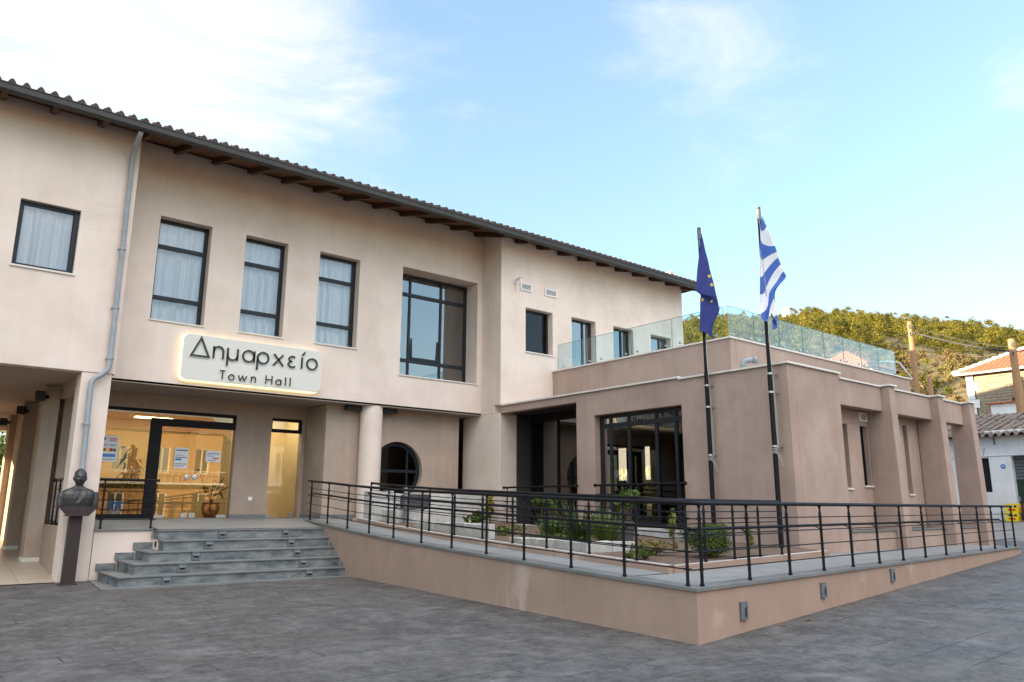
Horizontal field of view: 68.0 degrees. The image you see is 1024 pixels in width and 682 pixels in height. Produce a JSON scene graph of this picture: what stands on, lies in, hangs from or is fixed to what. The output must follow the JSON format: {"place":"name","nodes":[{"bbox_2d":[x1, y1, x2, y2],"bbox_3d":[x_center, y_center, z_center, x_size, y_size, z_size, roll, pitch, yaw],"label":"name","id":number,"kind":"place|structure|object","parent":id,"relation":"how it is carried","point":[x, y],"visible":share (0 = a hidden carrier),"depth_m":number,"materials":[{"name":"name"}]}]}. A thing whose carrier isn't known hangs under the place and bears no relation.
{"place":"outdoors","nodes":[
{"label":"outdoors","id":0,"kind":"place"},
{"bbox_2d":[0,540,54,584],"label":"passage floor","id":1,"kind":"structure","parent":0,"point":[14,569],"depth_m":16.62,"materials":[{"name":"tile"}]},
{"bbox_2d":[0,582,54,585],"bbox_3d":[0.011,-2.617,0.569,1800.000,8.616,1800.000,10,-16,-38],"label":"ground","id":2,"kind":"structure","parent":0,"point":[29,583],"depth_m":15.91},
{"bbox_2d":[0,431,6,474],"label":"broadleaf tree","id":3,"kind":"object","parent":2,"relation":"on","point":[2,437],"visible":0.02,"depth_m":45.96,"materials":[{"name":"green plant"}]},
{"bbox_2d":[0,76,993,582],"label":"town hall","id":4,"kind":"structure","parent":2,"relation":"on","point":[132,250],"depth_m":20.61,"materials":[{"name":"paint"}]},
{"bbox_2d":[15,406,28,414],"bbox_3d":[-13.783,1.960,21.398,0.310,0.240,0.200,10,-16,-38],"label":"wall lamp","id":5,"kind":"object","parent":4,"relation":"attached to","point":[21,410],"visible":1,"depth_m":21.30,"materials":[{"name":"black"}]},
{"bbox_2d":[34,390,48,401],"bbox_3d":[-11.322,1.330,18.307,0.310,0.240,0.200,10,-16,-38],"label":"wall lamp","id":6,"kind":"object","parent":4,"relation":"attached to","point":[39,395],"visible":1,"depth_m":18.20,"materials":[{"name":"black"}]},
{"bbox_2d":[9,200,79,275],"bbox_3d":[-10.314,-2.262,16.805,1.220,1.690,0.453,10,-16,-38],"label":"window","id":7,"kind":"structure","parent":4,"relation":"in","point":[46,236],"depth_m":16.88,"materials":[{"name":"black"}]},
{"bbox_2d":[50,478,63,524],"bbox_3d":[-10.270,3.630,17.208,0.095,1.068,1.641,10,-16,-38],"label":"railing","id":8,"kind":"object","parent":4,"relation":"on","point":[56,480],"visible":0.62,"depth_m":17.57,"materials":[{"name":"black metal"}]},
{"bbox_2d":[102,435,118,461],"bbox_3d":[-10.289,2.747,19.393,0.400,0.660,0.006,10,-16,-38],"label":"poster","id":9,"kind":"object","parent":4,"relation":"attached to","point":[110,448],"visible":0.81,"depth_m":19.41,"materials":[{"name":"white paper"}]},
{"bbox_2d":[109,445,145,513],"bbox_3d":[-10.222,3.752,20.314,1.012,1.909,1.167,-3,-13,16],"label":"tall house plant","id":10,"kind":"object","parent":4,"relation":"on","point":[132,462],"visible":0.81,"depth_m":20.26,"materials":[{"name":"green plant"}]},
{"bbox_2d":[96,480,160,514],"bbox_3d":[-11.311,4.513,21.701,2.100,1.000,0.830,10,-16,-38],"label":"reception counter","id":11,"kind":"object","parent":4,"relation":"on","point":[139,503],"visible":0.13,"depth_m":21.70,"materials":[{"name":"brown wood"}]},
{"bbox_2d":[153,446,193,517],"bbox_3d":[-9.020,3.502,20.322,0.840,2.390,0.080,10,-16,-38],"label":"glass door","id":12,"kind":"structure","parent":4,"relation":"in","point":[182,515],"depth_m":20.25,"materials":[{"name":"glass"}]},
{"bbox_2d":[149,219,208,327],"bbox_3d":[-8.568,-1.738,19.555,1.340,2.890,0.594,10,-16,-38],"label":"window","id":13,"kind":"structure","parent":4,"relation":"in","point":[179,278],"depth_m":19.71,"materials":[{"name":"black"}]},
{"bbox_2d":[173,447,188,468],"bbox_3d":[-8.908,3.152,20.453,0.360,0.550,0.006,10,-16,-38],"label":"poster","id":14,"kind":"object","parent":4,"relation":"attached to","point":[181,455],"visible":1,"depth_m":20.45,"materials":[{"name":"white paper"}]},
{"bbox_2d":[50,517,319,529],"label":"porch floor","id":15,"kind":"structure","parent":4,"relation":"attached to","point":[199,523],"depth_m":18.51,"materials":[{"name":"stone"}]},
{"bbox_2d":[95,478,159,528],"bbox_3d":[-8.516,3.605,16.846,1.230,1.087,0.057,10,-16,-38],"label":"railing","id":16,"kind":"object","parent":15,"relation":"on","point":[104,490],"visible":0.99,"depth_m":16.84,"materials":[{"name":"black metal"}]},
{"bbox_2d":[188,450,227,517],"bbox_3d":[-8.299,3.630,20.895,1.000,2.390,0.080,10,-16,-38],"label":"glass door","id":17,"kind":"structure","parent":4,"relation":"in","point":[190,515],"depth_m":20.57,"materials":[{"name":"glass"}]},
{"bbox_2d":[195,468,227,516],"bbox_3d":[-8.577,4.352,21.755,1.122,1.361,0.787,10,-16,-38],"label":"potted plant","id":18,"kind":"object","parent":4,"relation":"on","point":[210,509],"visible":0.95,"depth_m":21.52,"materials":[{"name":"green plant"}]},
{"bbox_2d":[205,451,220,461],"bbox_3d":[-8.256,3.194,20.986,0.400,0.300,0.006,10,-16,-38],"label":"poster","id":19,"kind":"object","parent":4,"relation":"attached to","point":[213,456],"visible":1,"depth_m":20.98,"materials":[{"name":"white paper"}]},
{"bbox_2d":[177,334,322,393],"bbox_3d":[-6.798,0.639,20.039,3.765,1.195,0.198,10,-16,-38],"label":"sign","id":20,"kind":"object","parent":4,"relation":"attached to","point":[217,360],"visible":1,"depth_m":19.88,"materials":[{"name":"white"}]},
{"bbox_2d":[238,238,284,338],"bbox_3d":[-6.903,-1.444,20.875,1.250,2.890,0.595,10,-16,-38],"label":"window","id":21,"kind":"structure","parent":4,"relation":"in","point":[264,261],"depth_m":21.05,"materials":[{"name":"black"}]},
{"bbox_2d":[314,254,357,349],"bbox_3d":[-5.200,-1.143,22.226,1.340,2.890,0.594,10,-16,-38],"label":"window","id":22,"kind":"structure","parent":4,"relation":"in","point":[336,285],"depth_m":22.42,"materials":[{"name":"black"}]},
{"bbox_2d":[380,442,418,492],"bbox_3d":[-3.583,3.960,23.096,1.770,1.770,0.060,10,-16,-38],"label":"round window","id":23,"kind":"structure","parent":4,"relation":"in","point":[399,464],"depth_m":23.22,"materials":[{"name":"black"}]},
{"bbox_2d":[399,274,477,384],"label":"window","id":24,"kind":"structure","parent":4,"relation":"in","point":[434,314],"depth_m":24.74,"materials":[{"name":"black"}]},
{"bbox_2d":[525,310,553,356],"bbox_3d":[0.833,-0.273,25.572,1.260,1.531,0.345,10,-16,-38],"label":"window","id":25,"kind":"structure","parent":4,"relation":"in","point":[536,322],"depth_m":25.75,"materials":[{"name":"black"}]},
{"bbox_2d":[572,320,590,366],"bbox_3d":[2.368,0.290,26.906,1.180,2.052,0.073,10,-16,-38],"label":"terrace door","id":26,"kind":"structure","parent":4,"relation":"in","point":[581,349],"depth_m":27.02,"materials":[{"name":"black"}]},
{"bbox_2d":[613,328,628,358],"bbox_3d":[3.955,0.571,28.165,1.070,2.052,0.073,10,-16,-38],"label":"terrace door","id":27,"kind":"structure","parent":4,"relation":"in","point":[621,341],"depth_m":28.34,"materials":[{"name":"black"}]},
{"bbox_2d":[651,336,665,350],"bbox_3d":[5.604,0.862,29.473,1.180,2.052,0.073,10,-16,-38],"label":"terrace door","id":28,"kind":"structure","parent":4,"relation":"in","point":[656,343],"depth_m":29.68,"materials":[{"name":"black"}]},
{"bbox_2d":[860,427,874,487],"bbox_3d":[8.721,2.872,18.858,0.440,1.501,0.225,10,-16,-38],"label":"slit window","id":29,"kind":"structure","parent":4,"relation":"in","point":[861,430],"depth_m":18.99,"materials":[{"name":"black"}]},
{"bbox_2d":[830,351,902,373],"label":"tiled house","id":30,"kind":"structure","parent":2,"relation":"on","point":[852,358],"depth_m":47.57,"materials":[{"name":"paint"}]},
{"bbox_2d":[868,321,920,393],"bbox_3d":[19.813,3.442,38.991,2.317,8.800,0.821,-11,-16,41],"label":"utility pole","id":31,"kind":"object","parent":2,"relation":"on","point":[915,379],"visible":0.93,"depth_m":38.83,"materials":[{"name":"brown wood"}]},
{"bbox_2d":[912,326,1005,346],"bbox_3d":[21.964,-0.233,37.343,0.038,1.834,4.314,10,-16,-38],"label":"overhead cable","id":32,"kind":"object","parent":31,"relation":"attached to","point":[960,339],"visible":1,"depth_m":37.26,"materials":[{"name":"black plastic"}]},
{"bbox_2d":[927,376,933,394],"bbox_3d":[20.948,4.641,37.537,0.320,5.850,0.320,10,-16,-38],"label":"utility pole","id":33,"kind":"object","parent":2,"relation":"on","point":[930,385],"visible":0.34,"depth_m":37.98,"materials":[{"name":"brown wood"}]},
{"bbox_2d":[947,412,1023,519],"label":"white house","id":34,"kind":"structure","parent":2,"relation":"on","point":[1001,439],"depth_m":27.30,"materials":[{"name":"paint"}]},
{"bbox_2d":[982,458,992,491],"bbox_3d":[17.306,4.920,27.804,0.040,1.220,0.530,10,-16,-38],"label":"window","id":35,"kind":"structure","parent":34,"relation":"in","point":[985,461],"depth_m":27.72,"materials":[{"name":"black"}]},
{"bbox_2d":[1016,480,1023,519],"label":"door","id":36,"kind":"structure","parent":34,"relation":"in","point":[1020,483],"depth_m":26.86,"materials":[{"name":"metal"}]},
{"bbox_2d":[952,346,1023,415],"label":"stone house","id":37,"kind":"structure","parent":2,"relation":"on","point":[989,384],"depth_m":43.16,"materials":[{"name":"beige stone"}]},
{"bbox_2d":[1007,338,1023,412],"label":"utility pole","id":38,"kind":"object","parent":2,"relation":"on","point":[1017,381],"visible":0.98,"depth_m":35.05,"materials":[{"name":"brown wood"}]},
{"bbox_2d":[913,331,1008,351],"bbox_3d":[21.963,0.011,37.291,0.085,1.778,4.330,10,-16,-38],"label":"overhead cable","id":39,"kind":"object","parent":38,"relation":"attached to","point":[962,343],"visible":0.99,"depth_m":37.13,"materials":[{"name":"black plastic"}]},
{"bbox_2d":[99,484,121,513],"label":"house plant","id":40,"kind":"object","parent":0,"point":[109,495],"visible":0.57,"depth_m":20.06,"materials":[{"name":"green plant"}]},
{"bbox_2d":[105,501,123,513],"bbox_3d":[-10.243,4.342,19.549,0.461,0.430,0.450,10,-16,-38],"label":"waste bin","id":41,"kind":"object","parent":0,"point":[114,504],"visible":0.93,"depth_m":19.40,"materials":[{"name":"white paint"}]},
{"bbox_2d":[0,540,1023,681],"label":"plaza","id":42,"kind":"structure","parent":0,"point":[967,625],"depth_m":9.19,"materials":[{"name":"stone"}]},
{"bbox_2d":[54,469,98,585],"bbox_3d":[-9.017,3.808,15.652,0.787,2.330,0.436,10,-16,-38],"label":"bust","id":43,"kind":"object","parent":42,"relation":"on","point":[77,502],"visible":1,"depth_m":15.57,"materials":[{"name":"stone"}]},
{"bbox_2d":[89,527,350,590],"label":"stone steps","id":44,"kind":"structure","parent":42,"relation":"on","point":[187,557],"depth_m":16.70,"materials":[{"name":"grey stone"}]},
{"bbox_2d":[303,518,1020,644],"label":"access ramp","id":45,"kind":"structure","parent":42,"relation":"on","point":[666,603],"depth_m":11.90,"materials":[{"name":"paint"}]},
{"bbox_2d":[367,482,783,561],"bbox_3d":[0.432,3.648,16.205,3.891,1.426,10.377,10,-16,-38],"label":"railing","id":46,"kind":"object","parent":45,"relation":"on","point":[635,520],"visible":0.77,"depth_m":13.24,"materials":[{"name":"black metal"}]},
{"bbox_2d":[307,479,1016,586],"bbox_3d":[3.803,4.300,19.046,14.981,1.627,13.410,10,-16,-38],"label":"railing","id":47,"kind":"object","parent":45,"relation":"on","point":[685,518],"visible":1,"depth_m":12.13,"materials":[{"name":"black metal"}]},
{"bbox_2d":[0,0,1023,460],"label":"sky","id":48,"kind":"structure","parent":0,"point":[878,145],"materials":[{"name":"blue"}]},
{"bbox_2d":[379,521,818,564],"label":"garden soil","id":49,"kind":"structure","parent":0,"point":[672,558],"depth_m":14.49,"materials":[{"name":"soil"}]},
{"bbox_2d":[363,491,393,520],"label":"wall","id":50,"kind":"structure","parent":49,"relation":"on","point":[376,509],"depth_m":20.09,"materials":[{"name":"stone"}]},
{"bbox_2d":[403,488,410,522],"bbox_3d":[-2.723,4.263,19.622,0.180,0.980,0.180,10,-16,-38],"label":"ashtray post","id":51,"kind":"object","parent":49,"relation":"on","point":[405,512],"visible":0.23,"depth_m":19.55,"materials":[{"name":"metal"}]},
{"bbox_2d":[382,493,488,522],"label":"bench wall","id":52,"kind":"structure","parent":49,"relation":"on","point":[417,516],"depth_m":20.73,"materials":[{"name":"stone"}]},
{"bbox_2d":[400,494,428,508],"bbox_3d":[-2.612,4.346,20.520,0.700,0.400,0.470,10,-16,-38],"label":"storage box","id":53,"kind":"object","parent":52,"relation":"on","point":[418,502],"visible":0.32,"depth_m":20.35,"materials":[{"name":"grey plastic"}]},
{"bbox_2d":[413,521,494,538],"bbox_3d":[-1.378,4.334,17.228,0.187,0.435,3.325,9,-15,-35],"label":"stone edging","id":54,"kind":"object","parent":49,"relation":"on","point":[461,531],"visible":0.38,"depth_m":16.70,"materials":[{"name":"stone"}]},
{"bbox_2d":[463,503,490,522],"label":"flowering plant","id":55,"kind":"object","parent":49,"relation":"on","point":[467,520],"visible":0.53,"depth_m":18.56,"materials":[{"name":"green plant"}]},
{"bbox_2d":[484,496,494,523],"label":"young shrub","id":56,"kind":"object","parent":49,"relation":"on","point":[491,502],"visible":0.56,"depth_m":20.05,"materials":[{"name":"green plant"}]},
{"bbox_2d":[495,525,526,535],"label":"flowering plant","id":57,"kind":"object","parent":49,"relation":"on","point":[506,528],"visible":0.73,"depth_m":16.94,"materials":[{"name":"green plant"}]},
{"bbox_2d":[531,498,558,529],"bbox_3d":[0.743,4.217,18.619,0.837,0.977,0.795,10,-16,-38],"label":"shrub","id":58,"kind":"object","parent":49,"relation":"on","point":[550,501],"visible":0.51,"depth_m":18.45,"materials":[{"name":"green plant"}]},
{"bbox_2d":[531,505,573,534],"bbox_3d":[0.869,3.853,16.157,1.001,0.778,1.102,3,-13,-14],"label":"spiky plant","id":59,"kind":"object","parent":49,"relation":"on","point":[552,530],"visible":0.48,"depth_m":15.97,"materials":[{"name":"green plant"}]},
{"bbox_2d":[521,532,592,540],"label":"ground plant","id":60,"kind":"object","parent":49,"relation":"on","point":[559,535],"visible":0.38,"depth_m":15.10,"materials":[{"name":"green plant"}]},
{"bbox_2d":[509,537,634,552],"bbox_3d":[1.023,3.947,14.605,1.177,0.297,2.662,10,-16,-38],"label":"stone edging","id":61,"kind":"object","parent":49,"relation":"on","point":[576,546],"visible":0.44,"depth_m":13.81,"materials":[{"name":"stone"}]},
{"bbox_2d":[553,501,610,541],"bbox_3d":[1.361,3.566,15.218,1.275,1.005,1.574,0,-12,3],"label":"spiky plant","id":62,"kind":"object","parent":49,"relation":"on","point":[579,533],"visible":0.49,"depth_m":15.07,"materials":[{"name":"green plant"}]},
{"bbox_2d":[519,524,690,539],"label":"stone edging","id":63,"kind":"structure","parent":49,"relation":"on","point":[657,534],"depth_m":17.87,"materials":[{"name":"stone"}]},
{"bbox_2d":[503,484,577,523],"bbox_3d":[0.752,4.653,21.603,0.095,1.088,3.241,10,-16,-38],"label":"railing","id":64,"kind":"object","parent":63,"relation":"on","point":[538,487],"visible":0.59,"depth_m":21.68,"materials":[{"name":"black metal"}]},
{"bbox_2d":[593,481,686,526],"bbox_3d":[3.117,4.045,18.757,0.095,1.088,3.041,10,-16,-38],"label":"railing","id":65,"kind":"object","parent":63,"relation":"on","point":[638,484],"visible":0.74,"depth_m":18.49,"materials":[{"name":"black metal"}]},
{"bbox_2d":[582,504,632,540],"bbox_3d":[1.882,3.448,14.485,1.155,0.988,1.266,-3,-13,14],"label":"spiky plant","id":66,"kind":"object","parent":49,"relation":"on","point":[603,536],"visible":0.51,"depth_m":14.28,"materials":[{"name":"green plant"}]},
{"bbox_2d":[611,520,634,540],"bbox_3d":[2.296,3.919,15.564,0.520,0.470,0.515,10,-16,-38],"label":"plant pot","id":67,"kind":"object","parent":49,"relation":"on","point":[628,537],"visible":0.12,"depth_m":15.39,"materials":[{"name":"concrete"}]},
{"bbox_2d":[614,488,639,519],"bbox_3d":[2.482,3.736,16.406,0.601,1.093,0.872,0,-12,0],"label":"shrub","id":68,"kind":"object","parent":49,"relation":"on","point":[629,492],"visible":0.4,"depth_m":16.31,"materials":[{"name":"green plant"}]},
{"bbox_2d":[626,544,655,559],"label":"flowering plant","id":69,"kind":"object","parent":49,"relation":"on","point":[646,554],"visible":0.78,"depth_m":12.25,"materials":[{"name":"green plant"}]},
{"bbox_2d":[629,539,666,545],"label":"dry plant","id":70,"kind":"object","parent":49,"relation":"on","point":[651,542],"visible":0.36,"depth_m":14.14,"materials":[{"name":"brown plant"}]},
{"bbox_2d":[630,541,677,554],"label":"dry plant","id":71,"kind":"object","parent":49,"relation":"on","point":[664,545],"visible":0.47,"depth_m":13.03,"materials":[{"name":"brown plant"}]},
{"bbox_2d":[665,508,676,549],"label":"variegated plant","id":72,"kind":"object","parent":49,"relation":"on","point":[672,520],"visible":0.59,"depth_m":13.97,"materials":[{"name":"green plant"}]},
{"bbox_2d":[677,522,732,557],"bbox_3d":[3.311,3.368,12.793,0.958,0.651,0.838,10,-16,-38],"label":"conifer bush","id":73,"kind":"object","parent":49,"relation":"on","point":[717,542],"visible":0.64,"depth_m":12.59,"materials":[{"name":"green plant"}]},
{"bbox_2d":[697,227,717,524],"bbox_3d":[4.588,0.757,17.707,0.310,7.160,0.166,10,-16,-38],"label":"flagpole","id":74,"kind":"object","parent":49,"relation":"on","point":[709,423],"visible":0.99,"depth_m":17.41,"materials":[{"name":"black metal"}]},
{"bbox_2d":[695,234,719,337],"bbox_3d":[4.587,-1.332,17.963,0.528,2.589,0.215,3,-13,-12],"label":"starred flag","id":75,"kind":"object","parent":74,"relation":"hanging from","point":[709,304],"visible":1,"depth_m":17.89,"materials":[{"name":"blue fabric"}]},
{"bbox_2d":[756,207,783,547],"bbox_3d":[5.627,0.630,16.370,0.380,7.430,0.166,10,-16,-38],"label":"flagpole","id":76,"kind":"object","parent":49,"relation":"on","point":[773,414],"visible":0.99,"depth_m":16.10,"materials":[{"name":"black metal"}]},
{"bbox_2d":[760,217,785,329],"bbox_3d":[5.691,-1.504,16.686,0.594,2.567,0.249,-2,-12,10],"label":"striped flag","id":77,"kind":"object","parent":76,"relation":"attached to","point":[773,274],"visible":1,"depth_m":16.65,"materials":[{"name":"fabric"}]},
{"bbox_2d":[759,330,1004,400],"bbox_3d":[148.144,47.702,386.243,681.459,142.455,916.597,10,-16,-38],"label":"hillside","id":78,"kind":"structure","parent":0,"point":[962,392],"depth_m":146.22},
{"bbox_2d":[687,317,701,337],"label":"pine tree","id":79,"kind":"object","parent":78,"relation":"on","point":[697,320],"visible":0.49,"depth_m":199.93,"materials":[{"name":"green plant"}]},
{"bbox_2d":[735,323,752,339],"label":"pine tree","id":80,"kind":"object","parent":78,"relation":"on","point":[744,330],"visible":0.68,"depth_m":167.61,"materials":[{"name":"green plant"}]},
{"bbox_2d":[744,315,759,336],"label":"pine tree","id":81,"kind":"object","parent":78,"relation":"on","point":[749,325],"visible":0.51,"depth_m":193.98,"materials":[{"name":"green plant"}]},
{"bbox_2d":[765,331,781,346],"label":"pine tree","id":82,"kind":"object","parent":78,"relation":"on","point":[772,340],"visible":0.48,"depth_m":141.24,"materials":[{"name":"green plant"}]},
{"bbox_2d":[780,307,794,316],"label":"lookout hut","id":83,"kind":"object","parent":78,"relation":"on","point":[787,311],"visible":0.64,"depth_m":438.16,"materials":[{"name":"stone"}]},
{"bbox_2d":[780,318,797,343],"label":"pine tree","id":84,"kind":"object","parent":78,"relation":"on","point":[786,325],"visible":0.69,"depth_m":191.31,"materials":[{"name":"green plant"}]},
{"bbox_2d":[790,324,813,347],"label":"pine tree","id":85,"kind":"object","parent":78,"relation":"on","point":[805,334],"visible":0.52,"depth_m":166.87,"materials":[{"name":"green plant"}]},
{"bbox_2d":[811,316,824,339],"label":"pine tree","id":86,"kind":"object","parent":78,"relation":"on","point":[818,324],"visible":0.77,"depth_m":175.04,"materials":[{"name":"green plant"}]},
{"bbox_2d":[826,324,846,344],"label":"pine tree","id":87,"kind":"object","parent":78,"relation":"on","point":[837,329],"visible":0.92,"depth_m":149.25,"materials":[{"name":"green plant"}]},
{"bbox_2d":[825,340,850,349],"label":"bush","id":88,"kind":"object","parent":78,"relation":"on","point":[834,347],"visible":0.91,"depth_m":145.30,"materials":[{"name":"green plant"}]},
{"bbox_2d":[834,317,851,339],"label":"pine tree","id":89,"kind":"object","parent":78,"relation":"on","point":[843,322],"visible":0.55,"depth_m":163.79,"materials":[{"name":"green plant"}]},
{"bbox_2d":[683,306,1023,356],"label":"pine wood","id":90,"kind":"object","parent":78,"relation":"on","point":[899,324],"visible":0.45,"depth_m":179.34,"materials":[{"name":"plant"}]},
{"bbox_2d":[855,334,868,351],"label":"pine tree","id":91,"kind":"object","parent":78,"relation":"on","point":[862,339],"visible":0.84,"depth_m":146.50,"materials":[{"name":"green plant"}]},
{"bbox_2d":[864,313,879,333],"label":"pine tree","id":92,"kind":"object","parent":78,"relation":"on","point":[871,317],"visible":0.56,"depth_m":203.78,"materials":[{"name":"green plant"}]},
{"bbox_2d":[871,337,888,355],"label":"pine tree","id":93,"kind":"object","parent":78,"relation":"on","point":[881,341],"visible":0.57,"depth_m":148.57,"materials":[{"name":"green plant"}]},
{"bbox_2d":[913,329,932,349],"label":"pine tree","id":94,"kind":"object","parent":78,"relation":"on","point":[918,339],"visible":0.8,"depth_m":148.37,"materials":[{"name":"green plant"}]},
{"bbox_2d":[917,315,934,347],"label":"pine tree","id":95,"kind":"object","parent":78,"relation":"on","point":[924,322],"visible":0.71,"depth_m":170.34,"materials":[{"name":"green plant"}]},
{"bbox_2d":[919,374,946,388],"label":"bush","id":96,"kind":"object","parent":78,"relation":"on","point":[935,384],"visible":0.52,"depth_m":97.20,"materials":[{"name":"green plant"}]},
{"bbox_2d":[931,349,958,360],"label":"bush","id":97,"kind":"object","parent":78,"relation":"on","point":[948,355],"visible":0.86,"depth_m":126.86,"materials":[{"name":"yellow plant"}]},
{"bbox_2d":[943,384,954,396],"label":"bush","id":98,"kind":"object","parent":78,"relation":"on","point":[948,390],"visible":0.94,"depth_m":89.09,"materials":[{"name":"green plant"}]},
{"bbox_2d":[939,362,959,373],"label":"bush","id":99,"kind":"object","parent":78,"relation":"on","point":[950,367],"visible":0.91,"depth_m":105.06,"materials":[{"name":"yellow plant"}]},
{"bbox_2d":[942,366,961,382],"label":"bush","id":100,"kind":"object","parent":78,"relation":"on","point":[949,376],"visible":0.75,"depth_m":99.90,"materials":[{"name":"yellow plant"}]},
{"bbox_2d":[945,318,963,345],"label":"pine tree","id":101,"kind":"object","parent":78,"relation":"on","point":[955,324],"visible":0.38,"depth_m":182.68,"materials":[{"name":"green plant"}]},
{"bbox_2d":[948,340,965,353],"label":"pine tree","id":102,"kind":"object","parent":78,"relation":"on","point":[958,346],"visible":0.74,"depth_m":147.85,"materials":[{"name":"green plant"}]},
{"bbox_2d":[951,352,974,366],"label":"bush","id":103,"kind":"object","parent":78,"relation":"on","point":[965,361],"visible":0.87,"depth_m":114.68,"materials":[{"name":"yellow plant"}]},
{"bbox_2d":[986,342,1008,355],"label":"pine tree","id":104,"kind":"object","parent":78,"relation":"on","point":[1002,348],"visible":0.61,"depth_m":151.40,"materials":[{"name":"green plant"}]},
{"bbox_2d":[998,326,1020,349],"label":"pine tree","id":105,"kind":"object","parent":78,"relation":"on","point":[1008,330],"visible":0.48,"depth_m":190.24,"materials":[{"name":"green plant"}]},
{"bbox_2d":[962,520,1023,540],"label":"road","id":106,"kind":"structure","parent":0,"point":[1018,529],"depth_m":24.09,"materials":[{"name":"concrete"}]},
{"bbox_2d":[1005,512,1021,520],"bbox_3d":[17.426,6.111,26.377,0.303,0.300,0.400,10,-16,-38],"label":"bottle crate","id":107,"kind":"object","parent":106,"relation":"on","point":[1016,517],"visible":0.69,"depth_m":26.30,"materials":[{"name":"yellow plastic"}]},
{"bbox_2d":[1005,504,1021,511],"bbox_3d":[17.440,5.812,26.426,0.303,0.300,0.400,10,-16,-38],"label":"bottle crate","id":108,"kind":"object","parent":107,"relation":"on","point":[1015,509],"visible":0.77,"depth_m":26.31,"materials":[{"name":"yellow plastic"}]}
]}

